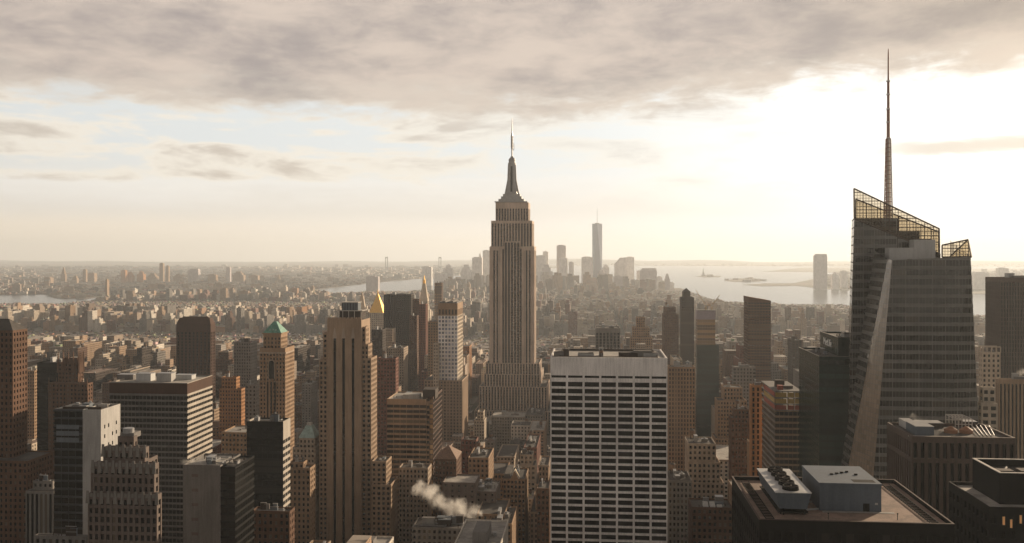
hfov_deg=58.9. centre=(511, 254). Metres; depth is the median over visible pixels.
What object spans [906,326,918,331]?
window
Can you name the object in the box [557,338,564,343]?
apartment block
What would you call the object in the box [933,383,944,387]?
window
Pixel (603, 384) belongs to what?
window
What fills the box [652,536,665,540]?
window
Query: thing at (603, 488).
window
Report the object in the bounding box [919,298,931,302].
window
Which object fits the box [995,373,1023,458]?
office tower
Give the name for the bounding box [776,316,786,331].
loft building
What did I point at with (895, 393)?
window
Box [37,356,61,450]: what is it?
office tower
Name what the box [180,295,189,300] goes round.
loft building
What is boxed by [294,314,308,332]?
apartment block
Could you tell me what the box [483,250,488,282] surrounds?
skyscraper
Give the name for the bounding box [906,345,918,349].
window
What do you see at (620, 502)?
window
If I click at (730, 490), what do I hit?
apartment block
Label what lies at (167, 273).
tower
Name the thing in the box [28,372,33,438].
window
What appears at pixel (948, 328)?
window
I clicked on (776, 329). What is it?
loft building
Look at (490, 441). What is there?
apartment block
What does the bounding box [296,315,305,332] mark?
window
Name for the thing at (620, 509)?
window
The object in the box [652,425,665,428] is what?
window
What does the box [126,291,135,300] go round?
apartment block
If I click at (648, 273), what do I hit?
skyscraper
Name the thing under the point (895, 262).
window
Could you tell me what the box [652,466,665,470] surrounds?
window
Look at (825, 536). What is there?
window
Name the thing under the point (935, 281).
window
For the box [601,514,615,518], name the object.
window
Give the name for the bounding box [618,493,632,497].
window
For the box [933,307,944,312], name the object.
window
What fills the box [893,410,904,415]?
window
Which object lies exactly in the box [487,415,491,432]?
apartment block
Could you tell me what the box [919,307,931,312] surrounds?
window
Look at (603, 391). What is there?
window
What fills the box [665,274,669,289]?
skyscraper
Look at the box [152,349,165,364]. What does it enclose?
apartment block
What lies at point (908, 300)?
window
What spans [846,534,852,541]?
window
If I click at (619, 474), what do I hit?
window
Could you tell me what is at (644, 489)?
window
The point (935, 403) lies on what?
window
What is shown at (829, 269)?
water
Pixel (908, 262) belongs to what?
window
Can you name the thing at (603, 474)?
window
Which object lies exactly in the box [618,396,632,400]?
window
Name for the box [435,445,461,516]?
office building
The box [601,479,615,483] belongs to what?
window
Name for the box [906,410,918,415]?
window
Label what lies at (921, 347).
window
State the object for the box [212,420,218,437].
loft building
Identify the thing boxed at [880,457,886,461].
window
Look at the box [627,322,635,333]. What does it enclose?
loft building
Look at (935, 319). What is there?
window
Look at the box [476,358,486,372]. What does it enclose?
apartment block
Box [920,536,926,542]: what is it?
window
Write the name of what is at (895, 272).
window
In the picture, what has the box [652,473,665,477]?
window
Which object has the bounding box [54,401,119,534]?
office tower
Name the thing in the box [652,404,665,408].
window
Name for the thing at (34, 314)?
apartment block
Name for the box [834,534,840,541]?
window
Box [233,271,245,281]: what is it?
tower
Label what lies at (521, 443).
apartment block
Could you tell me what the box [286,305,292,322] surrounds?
loft building
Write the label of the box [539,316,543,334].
apartment block
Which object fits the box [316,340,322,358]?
apartment block
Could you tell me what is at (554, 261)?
hills
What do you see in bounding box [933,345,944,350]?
window
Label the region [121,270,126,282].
tower
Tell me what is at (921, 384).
window
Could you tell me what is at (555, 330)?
window
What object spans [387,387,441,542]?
office tower
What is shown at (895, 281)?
window
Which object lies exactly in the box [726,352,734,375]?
window
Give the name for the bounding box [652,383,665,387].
window
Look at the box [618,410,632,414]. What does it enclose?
window
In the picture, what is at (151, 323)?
apartment block
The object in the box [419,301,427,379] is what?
apartment tower
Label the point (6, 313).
loft building
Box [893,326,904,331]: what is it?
window
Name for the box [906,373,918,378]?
window
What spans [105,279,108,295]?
tower
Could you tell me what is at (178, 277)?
tower
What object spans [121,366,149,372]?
loft building
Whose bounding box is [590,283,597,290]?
skyscraper
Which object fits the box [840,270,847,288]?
skyscraper
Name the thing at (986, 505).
office tower
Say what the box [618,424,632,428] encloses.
window
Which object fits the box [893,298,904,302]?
window
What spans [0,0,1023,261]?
sky
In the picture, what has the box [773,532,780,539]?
window
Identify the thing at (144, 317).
window
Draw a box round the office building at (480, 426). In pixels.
[474,409,485,441]
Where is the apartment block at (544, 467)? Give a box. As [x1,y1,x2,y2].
[530,455,549,542]
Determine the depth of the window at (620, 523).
507.23 m
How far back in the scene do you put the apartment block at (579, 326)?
2707.99 m
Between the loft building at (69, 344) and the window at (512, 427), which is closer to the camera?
the window at (512, 427)
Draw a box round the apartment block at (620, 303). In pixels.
[616,301,624,312]
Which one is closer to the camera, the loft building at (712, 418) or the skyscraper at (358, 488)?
the skyscraper at (358, 488)
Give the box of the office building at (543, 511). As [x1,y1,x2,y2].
[537,478,549,542]
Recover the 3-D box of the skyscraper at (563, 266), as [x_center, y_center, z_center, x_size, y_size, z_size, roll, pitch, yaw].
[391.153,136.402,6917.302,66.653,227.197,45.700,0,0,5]
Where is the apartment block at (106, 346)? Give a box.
[104,339,119,352]
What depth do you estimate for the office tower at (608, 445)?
507.80 m
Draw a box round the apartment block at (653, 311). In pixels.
[651,303,656,323]
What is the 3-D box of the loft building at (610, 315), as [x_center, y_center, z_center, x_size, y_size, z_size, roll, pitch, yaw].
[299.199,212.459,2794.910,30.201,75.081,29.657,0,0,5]
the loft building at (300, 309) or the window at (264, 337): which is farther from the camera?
the loft building at (300, 309)
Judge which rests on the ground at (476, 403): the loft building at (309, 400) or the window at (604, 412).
the loft building at (309, 400)
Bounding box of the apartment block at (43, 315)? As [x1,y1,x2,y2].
[40,311,59,319]
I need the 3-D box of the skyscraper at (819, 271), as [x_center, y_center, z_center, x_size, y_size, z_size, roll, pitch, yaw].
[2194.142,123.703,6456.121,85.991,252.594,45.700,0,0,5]
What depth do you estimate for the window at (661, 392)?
505.62 m
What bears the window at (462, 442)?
in the loft building at (468, 444)
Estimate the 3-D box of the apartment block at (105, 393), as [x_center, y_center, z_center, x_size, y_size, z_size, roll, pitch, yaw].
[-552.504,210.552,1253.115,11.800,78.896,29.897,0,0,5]
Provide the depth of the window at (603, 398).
508.10 m
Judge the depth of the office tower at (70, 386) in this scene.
808.92 m
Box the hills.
[0,259,1023,263]
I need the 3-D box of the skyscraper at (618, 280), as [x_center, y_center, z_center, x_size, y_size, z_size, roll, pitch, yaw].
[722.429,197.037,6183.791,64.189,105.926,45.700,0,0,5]
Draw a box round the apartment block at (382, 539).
[371,536,393,542]
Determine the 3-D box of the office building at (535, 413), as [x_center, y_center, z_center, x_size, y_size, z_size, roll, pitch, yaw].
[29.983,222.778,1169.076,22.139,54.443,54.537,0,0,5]
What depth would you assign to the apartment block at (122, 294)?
4801.09 m
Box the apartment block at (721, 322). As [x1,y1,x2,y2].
[717,316,726,333]
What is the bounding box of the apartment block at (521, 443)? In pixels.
[509,438,525,458]
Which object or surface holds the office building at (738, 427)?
on the ground at (476, 403)
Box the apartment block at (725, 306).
[722,301,728,312]
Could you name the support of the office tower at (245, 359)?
on the ground at (476, 403)
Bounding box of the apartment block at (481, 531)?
[455,519,507,542]
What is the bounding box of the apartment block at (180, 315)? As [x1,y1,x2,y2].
[176,311,182,318]
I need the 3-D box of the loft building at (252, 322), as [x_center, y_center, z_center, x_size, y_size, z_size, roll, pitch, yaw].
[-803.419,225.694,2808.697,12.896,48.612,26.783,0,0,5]
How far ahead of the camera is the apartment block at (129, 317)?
2951.56 m
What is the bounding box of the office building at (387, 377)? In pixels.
[377,350,398,455]
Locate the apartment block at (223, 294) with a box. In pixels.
[220,288,227,300]
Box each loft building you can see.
[0,308,13,320]
[12,309,24,322]
[21,317,32,327]
[27,438,36,449]
[43,349,62,360]
[52,351,62,358]
[63,339,84,356]
[65,303,75,321]
[69,313,79,324]
[69,324,78,331]
[79,309,97,331]
[83,364,117,390]
[88,308,96,330]
[92,317,104,331]
[107,318,115,332]
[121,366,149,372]
[129,343,155,368]
[139,311,150,331]
[156,304,165,320]
[161,321,169,331]
[164,303,175,316]
[166,288,171,300]
[167,355,175,369]
[167,363,175,371]
[171,317,178,331]
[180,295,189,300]
[180,307,191,315]
[212,402,218,420]
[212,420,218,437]
[215,350,233,396]
[216,325,224,332]
[219,339,229,349]
[221,419,248,454]
[236,305,244,332]
[239,293,249,300]
[249,319,255,332]
[271,306,281,317]
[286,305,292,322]
[294,344,309,371]
[294,399,301,427]
[296,306,306,313]
[302,378,317,429]
[309,540,330,542]
[311,324,324,333]
[313,364,318,375]
[319,308,329,323]
[369,295,376,301]
[442,441,454,448]
[460,430,477,473]
[463,351,468,380]
[468,421,473,436]
[472,356,475,372]
[472,372,480,395]
[476,302,481,317]
[494,462,509,498]
[496,444,518,467]
[511,418,531,439]
[517,445,537,490]
[574,334,587,348]
[582,323,587,334]
[586,310,593,318]
[596,300,602,309]
[604,311,613,325]
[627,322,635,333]
[670,353,681,364]
[711,405,714,436]
[716,445,728,498]
[722,345,735,382]
[725,306,733,315]
[730,342,743,378]
[747,439,748,475]
[772,323,779,333]
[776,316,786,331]
[785,306,790,321]
[788,333,801,384]
[793,368,798,398]
[798,307,806,335]
[807,324,811,335]
[817,311,823,326]
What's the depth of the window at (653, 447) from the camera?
505.62 m
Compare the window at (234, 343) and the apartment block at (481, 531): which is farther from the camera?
the window at (234, 343)
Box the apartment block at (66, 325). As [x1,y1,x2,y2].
[63,321,73,331]
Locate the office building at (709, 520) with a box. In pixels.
[688,495,731,542]
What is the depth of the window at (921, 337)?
487.56 m
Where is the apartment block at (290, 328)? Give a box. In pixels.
[285,324,293,332]
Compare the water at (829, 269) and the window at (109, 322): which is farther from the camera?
the water at (829, 269)
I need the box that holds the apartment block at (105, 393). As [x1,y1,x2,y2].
[102,377,116,402]
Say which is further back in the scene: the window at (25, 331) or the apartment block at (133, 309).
the apartment block at (133, 309)
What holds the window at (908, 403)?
in the skyscraper at (911, 337)
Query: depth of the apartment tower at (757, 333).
1059.18 m
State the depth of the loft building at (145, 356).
1510.20 m
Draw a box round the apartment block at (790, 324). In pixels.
[787,319,792,329]
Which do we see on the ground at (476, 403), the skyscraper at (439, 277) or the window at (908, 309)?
the skyscraper at (439, 277)
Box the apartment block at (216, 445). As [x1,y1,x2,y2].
[212,438,220,452]
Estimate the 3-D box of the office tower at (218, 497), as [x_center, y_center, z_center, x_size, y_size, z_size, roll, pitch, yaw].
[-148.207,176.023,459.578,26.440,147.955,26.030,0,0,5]
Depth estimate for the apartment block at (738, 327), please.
2670.63 m
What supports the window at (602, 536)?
in the office tower at (608, 445)
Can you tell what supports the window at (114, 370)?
in the loft building at (98, 377)
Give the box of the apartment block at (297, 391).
[294,380,301,401]
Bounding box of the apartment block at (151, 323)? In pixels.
[147,319,156,331]
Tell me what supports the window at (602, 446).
in the office tower at (608, 445)
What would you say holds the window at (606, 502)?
in the office tower at (608, 445)
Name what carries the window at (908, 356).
in the skyscraper at (911, 337)
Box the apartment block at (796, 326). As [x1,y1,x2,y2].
[793,322,799,329]
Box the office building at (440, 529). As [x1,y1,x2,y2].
[412,514,476,542]
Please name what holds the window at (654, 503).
in the office tower at (608, 445)
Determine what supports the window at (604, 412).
in the office tower at (608, 445)
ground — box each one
[0,262,556,298]
[463,294,695,446]
[556,262,1023,266]
[725,278,759,281]
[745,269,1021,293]
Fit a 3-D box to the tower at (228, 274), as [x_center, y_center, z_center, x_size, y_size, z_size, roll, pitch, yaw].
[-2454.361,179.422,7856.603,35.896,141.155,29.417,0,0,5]
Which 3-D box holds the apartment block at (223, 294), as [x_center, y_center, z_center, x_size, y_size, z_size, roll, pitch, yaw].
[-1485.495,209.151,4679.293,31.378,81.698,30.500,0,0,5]
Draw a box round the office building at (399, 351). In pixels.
[386,328,407,390]
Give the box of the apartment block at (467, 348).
[463,344,471,398]
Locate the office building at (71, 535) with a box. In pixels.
[34,526,87,542]
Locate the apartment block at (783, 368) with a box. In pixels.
[779,362,787,380]
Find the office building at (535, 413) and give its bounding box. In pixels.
[525,404,544,420]
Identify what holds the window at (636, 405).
in the office tower at (608, 445)
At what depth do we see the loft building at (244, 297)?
4705.57 m
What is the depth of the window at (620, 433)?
507.23 m
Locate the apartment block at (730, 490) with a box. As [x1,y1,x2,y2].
[728,473,746,504]
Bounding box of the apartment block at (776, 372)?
[771,360,781,380]
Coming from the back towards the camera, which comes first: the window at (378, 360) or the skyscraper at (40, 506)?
the window at (378, 360)
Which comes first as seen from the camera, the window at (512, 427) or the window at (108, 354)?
the window at (512, 427)
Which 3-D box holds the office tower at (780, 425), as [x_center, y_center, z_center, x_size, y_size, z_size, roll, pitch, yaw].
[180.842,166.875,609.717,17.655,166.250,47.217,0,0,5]
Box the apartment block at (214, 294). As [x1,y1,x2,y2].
[211,290,218,299]
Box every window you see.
[1,331,53,489]
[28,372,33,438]
[63,341,81,355]
[84,370,114,389]
[91,354,119,370]
[103,384,109,400]
[108,320,115,332]
[133,347,151,368]
[141,311,149,331]
[216,353,233,396]
[220,379,240,436]
[222,434,245,454]
[225,311,233,330]
[234,343,249,385]
[246,386,254,418]
[261,337,292,457]
[268,360,274,378]
[290,469,312,542]
[294,449,313,461]
[295,345,309,370]
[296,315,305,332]
[303,385,309,426]
[320,329,384,538]
[321,310,327,323]
[366,314,383,337]
[372,331,381,357]
[378,360,394,455]
[386,330,402,390]
[400,470,426,541]
[410,300,418,390]
[429,323,436,375]
[434,345,437,385]
[436,461,437,514]
[445,485,492,517]
[462,442,474,472]
[469,460,487,479]
[475,413,483,441]
[477,319,482,330]
[492,418,524,451]
[495,475,503,498]
[512,427,528,438]
[534,432,542,454]
[551,382,598,542]
[554,325,562,334]
[572,312,575,334]
[601,382,615,386]
[601,389,615,393]
[601,396,615,400]
[601,403,615,407]
[601,410,615,414]
[601,417,615,421]
[601,424,615,428]
[601,431,615,434]
[601,438,615,441]
[601,445,615,448]
[601,452,615,455]
[601,458,615,462]
[601,465,615,469]
[601,472,615,476]
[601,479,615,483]
[601,486,615,490]
[601,493,615,497]
[601,500,615,504]
[601,507,615,511]
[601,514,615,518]
[601,521,615,525]
[601,528,615,531]
[601,535,615,538]
[618,382,632,386]
[618,389,632,393]
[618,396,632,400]
[618,403,632,407]
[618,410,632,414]
[618,417,632,421]
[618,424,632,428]
[618,431,632,435]
[618,438,632,442]
[618,445,632,449]
[618,452,632,456]
[618,459,632,463]
[618,466,632,469]
[618,473,632,476]
[618,480,632,483]
[618,487,632,490]
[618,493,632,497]
[618,500,632,504]
[618,507,632,511]
[618,514,632,518]
[618,521,632,525]
[618,528,632,532]
[618,535,632,539]
[631,318,651,348]
[635,383,648,386]
[635,390,648,393]
[635,397,648,400]
[635,403,648,407]
[635,410,648,414]
[635,417,648,421]
[635,424,648,428]
[635,431,648,435]
[635,438,648,442]
[635,445,648,449]
[635,452,648,456]
[635,459,648,463]
[635,466,648,470]
[635,473,648,477]
[635,480,648,484]
[635,487,648,491]
[635,494,648,498]
[635,501,648,505]
[635,508,648,512]
[635,515,648,518]
[635,522,648,525]
[635,529,648,532]
[635,536,648,539]
[651,308,656,323]
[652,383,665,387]
[652,390,665,394]
[652,397,665,401]
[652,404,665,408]
[652,411,665,414]
[652,418,665,421]
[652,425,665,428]
[652,432,665,435]
[652,439,665,442]
[652,446,665,449]
[652,452,665,456]
[652,459,665,463]
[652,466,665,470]
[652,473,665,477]
[652,480,665,484]
[652,487,665,491]
[652,494,665,498]
[652,501,665,505]
[652,508,665,512]
[652,515,665,519]
[652,522,665,526]
[652,529,665,533]
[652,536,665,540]
[664,308,677,363]
[689,446,722,497]
[716,389,745,444]
[720,462,726,496]
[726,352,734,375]
[732,411,747,475]
[761,532,768,539]
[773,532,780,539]
[785,532,792,540]
[793,341,800,367]
[797,533,804,540]
[800,310,805,335]
[810,533,816,540]
[822,533,828,541]
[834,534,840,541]
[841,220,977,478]
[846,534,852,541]
[858,534,865,542]
[870,535,877,542]
[880,447,886,452]
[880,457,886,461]
[883,535,889,542]
[893,260,904,265]
[893,270,904,274]
[893,279,904,284]
[893,288,904,293]
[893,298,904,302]
[893,307,904,312]
[893,316,904,321]
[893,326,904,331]
[893,335,904,340]
[893,345,904,349]
[893,354,904,359]
[893,363,904,368]
[893,373,904,377]
[893,382,904,387]
[893,391,904,396]
[893,401,904,406]
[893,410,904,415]
[895,535,901,542]
[906,260,918,265]
[906,270,918,274]
[906,279,918,284]
[906,288,918,293]
[906,298,918,302]
[906,307,918,312]
[906,317,918,321]
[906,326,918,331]
[906,335,918,340]
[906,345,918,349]
[906,354,918,359]
[906,363,918,368]
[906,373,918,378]
[906,382,918,387]
[906,392,918,396]
[906,401,918,406]
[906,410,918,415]
[907,536,914,542]
[919,260,931,265]
[919,270,931,274]
[919,279,931,284]
[919,288,931,293]
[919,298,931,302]
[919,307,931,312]
[919,317,931,321]
[919,326,931,331]
[919,335,931,340]
[919,345,931,349]
[919,354,931,359]
[919,364,931,368]
[919,373,931,378]
[919,382,931,387]
[919,392,931,396]
[919,401,931,406]
[919,411,931,415]
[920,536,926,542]
[932,335,944,340]
[932,536,938,542]
[933,260,944,265]
[933,270,944,274]
[933,279,944,284]
[933,288,944,293]
[933,298,944,303]
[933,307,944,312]
[933,317,944,321]
[933,326,944,331]
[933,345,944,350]
[933,354,944,359]
[933,364,944,368]
[933,373,944,378]
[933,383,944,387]
[933,392,944,397]
[933,401,944,406]
[933,411,944,415]
[944,536,951,542]
[946,260,958,265]
[946,270,958,274]
[946,279,958,284]
[946,289,958,293]
[946,298,958,303]
[946,307,958,312]
[946,317,958,321]
[946,326,958,331]
[981,354,989,385]
[1001,531,1004,538]
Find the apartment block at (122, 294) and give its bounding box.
[120,288,125,298]
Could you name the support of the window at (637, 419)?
in the office tower at (608, 445)
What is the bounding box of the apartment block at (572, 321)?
[568,310,577,335]
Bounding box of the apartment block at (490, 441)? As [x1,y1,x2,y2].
[483,433,497,461]
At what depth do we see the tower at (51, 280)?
7365.58 m
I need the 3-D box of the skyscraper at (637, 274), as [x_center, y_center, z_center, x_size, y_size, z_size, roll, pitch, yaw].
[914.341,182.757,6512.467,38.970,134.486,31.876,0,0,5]
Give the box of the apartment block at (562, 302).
[558,299,565,309]
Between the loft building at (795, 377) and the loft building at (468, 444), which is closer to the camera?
the loft building at (468, 444)
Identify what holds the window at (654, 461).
in the office tower at (608, 445)
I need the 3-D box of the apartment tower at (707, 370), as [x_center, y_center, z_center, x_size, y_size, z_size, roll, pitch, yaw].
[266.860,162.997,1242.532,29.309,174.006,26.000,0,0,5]
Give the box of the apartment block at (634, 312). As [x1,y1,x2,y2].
[632,308,637,321]
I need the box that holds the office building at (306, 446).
[293,422,318,540]
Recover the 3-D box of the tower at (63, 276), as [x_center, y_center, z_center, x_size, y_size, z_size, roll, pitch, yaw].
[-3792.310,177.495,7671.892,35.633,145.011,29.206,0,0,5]
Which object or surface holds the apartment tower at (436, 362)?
on the ground at (476, 403)
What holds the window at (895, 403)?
in the skyscraper at (911, 337)
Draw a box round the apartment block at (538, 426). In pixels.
[529,420,546,455]
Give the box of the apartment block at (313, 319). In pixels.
[309,314,316,323]
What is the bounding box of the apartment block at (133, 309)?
[126,305,136,312]
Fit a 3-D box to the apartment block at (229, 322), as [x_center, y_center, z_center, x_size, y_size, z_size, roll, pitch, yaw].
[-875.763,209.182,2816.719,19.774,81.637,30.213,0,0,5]
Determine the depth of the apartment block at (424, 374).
1320.91 m
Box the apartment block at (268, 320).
[264,314,273,330]
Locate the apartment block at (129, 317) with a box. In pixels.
[123,309,133,323]
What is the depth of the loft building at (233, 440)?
724.89 m
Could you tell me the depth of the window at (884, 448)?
489.47 m
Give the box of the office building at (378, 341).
[372,326,385,357]
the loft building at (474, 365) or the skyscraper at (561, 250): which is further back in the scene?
the skyscraper at (561, 250)
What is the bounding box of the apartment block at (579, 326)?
[577,316,581,335]
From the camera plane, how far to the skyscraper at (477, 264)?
6717.12 m
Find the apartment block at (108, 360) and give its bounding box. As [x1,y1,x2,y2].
[91,350,119,370]
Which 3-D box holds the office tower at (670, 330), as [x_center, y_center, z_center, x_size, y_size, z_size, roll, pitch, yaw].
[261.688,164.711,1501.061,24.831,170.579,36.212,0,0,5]
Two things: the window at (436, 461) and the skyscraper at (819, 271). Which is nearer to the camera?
the window at (436, 461)
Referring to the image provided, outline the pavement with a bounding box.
[469,395,695,445]
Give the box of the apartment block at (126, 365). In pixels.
[120,355,131,370]
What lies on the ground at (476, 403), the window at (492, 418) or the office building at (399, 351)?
the office building at (399, 351)
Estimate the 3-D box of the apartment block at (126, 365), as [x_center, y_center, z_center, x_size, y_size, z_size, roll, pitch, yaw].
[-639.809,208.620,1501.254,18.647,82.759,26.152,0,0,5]
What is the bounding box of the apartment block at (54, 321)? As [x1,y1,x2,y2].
[49,314,59,330]
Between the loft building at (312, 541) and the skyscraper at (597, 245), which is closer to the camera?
the loft building at (312, 541)
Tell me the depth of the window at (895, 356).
488.75 m
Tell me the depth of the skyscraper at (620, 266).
6798.92 m
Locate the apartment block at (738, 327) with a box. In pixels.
[734,318,743,335]
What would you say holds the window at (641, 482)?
in the office tower at (608, 445)
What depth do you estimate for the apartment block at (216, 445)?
765.61 m
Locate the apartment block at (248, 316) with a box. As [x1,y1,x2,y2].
[245,309,251,322]
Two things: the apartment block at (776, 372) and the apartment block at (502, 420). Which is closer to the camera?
the apartment block at (502, 420)
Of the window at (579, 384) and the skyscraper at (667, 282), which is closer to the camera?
the window at (579, 384)
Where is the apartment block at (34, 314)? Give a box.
[24,309,39,321]
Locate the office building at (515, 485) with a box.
[503,464,527,542]
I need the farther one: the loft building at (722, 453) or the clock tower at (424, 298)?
the clock tower at (424, 298)
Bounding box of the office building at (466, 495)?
[443,474,499,517]
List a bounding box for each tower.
[0,319,53,542]
[27,367,36,438]
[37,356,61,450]
[44,277,53,282]
[48,351,92,450]
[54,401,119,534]
[61,267,66,281]
[72,275,78,282]
[83,269,86,282]
[85,427,161,542]
[87,273,96,281]
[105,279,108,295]
[109,372,212,542]
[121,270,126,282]
[127,272,134,281]
[137,271,145,281]
[147,273,158,282]
[159,263,164,281]
[166,265,169,281]
[173,274,183,281]
[176,316,214,401]
[183,453,253,542]
[188,269,200,281]
[208,274,217,282]
[219,370,244,437]
[226,267,230,281]
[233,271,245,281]
[234,338,256,386]
[246,412,289,507]
[249,275,259,282]
[259,321,293,460]
[360,292,366,317]
[366,291,383,338]
[384,292,413,390]
[385,257,387,270]
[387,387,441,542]
[410,299,420,390]
[419,276,428,320]
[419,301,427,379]
[424,299,467,440]
[433,343,439,388]
[434,281,442,320]
[550,347,666,542]
[595,324,619,348]
[630,316,651,348]
[662,302,678,364]
[667,360,694,470]
[679,288,693,364]
[695,309,718,436]
[712,382,746,444]
[731,362,755,408]
[732,465,954,542]
[743,296,770,392]
[749,379,764,475]
[761,379,798,476]
[799,331,850,476]
[887,414,1015,518]
[949,458,1023,542]
[985,273,1023,377]
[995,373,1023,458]
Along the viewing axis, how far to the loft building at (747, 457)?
712.14 m
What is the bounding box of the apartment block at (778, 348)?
[772,336,784,354]
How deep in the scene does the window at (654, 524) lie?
505.62 m
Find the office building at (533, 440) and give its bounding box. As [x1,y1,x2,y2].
[524,430,540,472]
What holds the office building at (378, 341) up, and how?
on the ground at (476, 403)
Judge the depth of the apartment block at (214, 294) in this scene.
4719.99 m
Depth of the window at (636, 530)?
506.43 m
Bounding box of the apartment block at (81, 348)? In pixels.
[70,344,86,360]
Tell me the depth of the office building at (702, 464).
632.41 m
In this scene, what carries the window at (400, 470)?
in the office building at (415, 491)
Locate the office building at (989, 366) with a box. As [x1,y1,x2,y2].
[978,345,1000,386]
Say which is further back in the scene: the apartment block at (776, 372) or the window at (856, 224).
the apartment block at (776, 372)
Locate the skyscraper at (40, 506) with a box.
[26,473,53,542]
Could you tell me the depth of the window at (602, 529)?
508.10 m
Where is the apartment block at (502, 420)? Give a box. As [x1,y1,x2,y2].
[492,410,526,451]
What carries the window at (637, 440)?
in the office tower at (608, 445)
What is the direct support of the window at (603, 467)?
in the office tower at (608, 445)
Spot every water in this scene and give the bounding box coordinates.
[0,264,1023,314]
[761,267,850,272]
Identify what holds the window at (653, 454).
in the office tower at (608, 445)
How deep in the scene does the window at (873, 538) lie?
223.47 m
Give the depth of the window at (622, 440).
507.23 m
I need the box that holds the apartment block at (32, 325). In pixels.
[27,321,36,330]
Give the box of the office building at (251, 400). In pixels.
[245,380,258,424]
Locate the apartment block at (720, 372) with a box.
[719,359,721,384]
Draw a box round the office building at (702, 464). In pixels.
[685,429,723,497]
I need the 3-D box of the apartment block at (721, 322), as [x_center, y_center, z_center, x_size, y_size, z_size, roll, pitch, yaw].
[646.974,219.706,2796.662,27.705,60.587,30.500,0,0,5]
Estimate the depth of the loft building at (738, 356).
1269.56 m
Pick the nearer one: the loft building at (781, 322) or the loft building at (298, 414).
the loft building at (298, 414)
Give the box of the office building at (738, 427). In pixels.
[729,399,748,478]
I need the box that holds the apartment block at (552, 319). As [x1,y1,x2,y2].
[550,314,554,330]
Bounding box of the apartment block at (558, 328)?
[554,321,562,334]
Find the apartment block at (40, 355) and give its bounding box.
[30,352,46,361]
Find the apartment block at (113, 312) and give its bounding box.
[104,311,122,319]
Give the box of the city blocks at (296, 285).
[0,263,1023,542]
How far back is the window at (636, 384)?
506.43 m
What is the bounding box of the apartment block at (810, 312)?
[806,305,814,320]
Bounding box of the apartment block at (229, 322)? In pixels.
[225,308,234,332]
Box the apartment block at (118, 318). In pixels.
[110,315,121,323]
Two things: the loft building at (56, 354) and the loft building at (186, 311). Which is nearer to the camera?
the loft building at (56, 354)
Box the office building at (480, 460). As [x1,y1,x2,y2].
[468,441,493,480]
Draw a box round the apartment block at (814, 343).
[811,337,818,346]
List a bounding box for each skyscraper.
[26,473,53,542]
[319,301,397,542]
[366,276,379,290]
[422,266,432,285]
[434,273,445,288]
[443,264,452,278]
[461,264,471,282]
[472,257,482,279]
[475,131,549,433]
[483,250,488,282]
[536,255,545,284]
[541,264,552,274]
[543,250,547,263]
[557,245,565,272]
[559,257,567,275]
[569,262,573,275]
[581,257,592,284]
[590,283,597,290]
[592,223,601,276]
[602,265,608,273]
[613,275,622,285]
[614,257,626,275]
[627,257,633,282]
[636,270,639,279]
[640,268,656,288]
[657,276,661,288]
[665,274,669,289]
[669,282,673,289]
[813,254,826,289]
[831,272,838,289]
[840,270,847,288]
[841,49,977,478]
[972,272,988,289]
[996,267,1008,276]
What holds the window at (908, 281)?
in the skyscraper at (911, 337)
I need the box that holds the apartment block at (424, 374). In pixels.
[418,366,427,391]
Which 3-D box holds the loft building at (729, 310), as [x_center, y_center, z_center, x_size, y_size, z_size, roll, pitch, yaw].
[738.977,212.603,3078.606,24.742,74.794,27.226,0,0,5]
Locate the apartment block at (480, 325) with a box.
[477,318,483,330]
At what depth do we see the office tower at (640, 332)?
1391.74 m
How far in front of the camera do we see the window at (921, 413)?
487.56 m
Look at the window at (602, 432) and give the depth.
508.10 m
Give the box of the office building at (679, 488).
[667,462,691,542]
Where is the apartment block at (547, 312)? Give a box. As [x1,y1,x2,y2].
[544,303,550,315]
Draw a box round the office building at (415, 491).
[399,460,431,542]
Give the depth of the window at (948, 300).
486.37 m
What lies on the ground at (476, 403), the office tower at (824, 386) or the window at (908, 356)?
the office tower at (824, 386)
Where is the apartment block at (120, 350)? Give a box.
[109,342,126,357]
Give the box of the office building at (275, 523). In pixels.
[254,502,294,542]
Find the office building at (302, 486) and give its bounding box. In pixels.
[290,455,314,542]
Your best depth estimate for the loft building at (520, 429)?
1059.66 m
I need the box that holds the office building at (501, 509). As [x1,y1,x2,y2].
[477,499,516,542]
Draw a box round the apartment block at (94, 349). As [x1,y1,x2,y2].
[76,339,101,365]
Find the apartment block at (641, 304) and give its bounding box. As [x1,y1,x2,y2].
[639,301,644,308]
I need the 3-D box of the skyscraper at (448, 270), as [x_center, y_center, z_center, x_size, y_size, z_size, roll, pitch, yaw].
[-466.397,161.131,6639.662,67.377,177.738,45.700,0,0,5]
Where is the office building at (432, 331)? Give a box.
[428,318,437,376]
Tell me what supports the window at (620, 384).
in the office tower at (608, 445)
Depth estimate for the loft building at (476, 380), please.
1600.20 m
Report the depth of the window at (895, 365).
488.75 m
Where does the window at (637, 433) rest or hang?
in the office tower at (608, 445)
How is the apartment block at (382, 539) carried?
on the ground at (476, 403)
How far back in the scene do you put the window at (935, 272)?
486.96 m
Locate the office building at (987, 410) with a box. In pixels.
[978,386,997,429]
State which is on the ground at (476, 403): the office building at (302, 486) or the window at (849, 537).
the office building at (302, 486)
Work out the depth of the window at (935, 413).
486.96 m
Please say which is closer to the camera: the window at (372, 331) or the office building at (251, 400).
the office building at (251, 400)

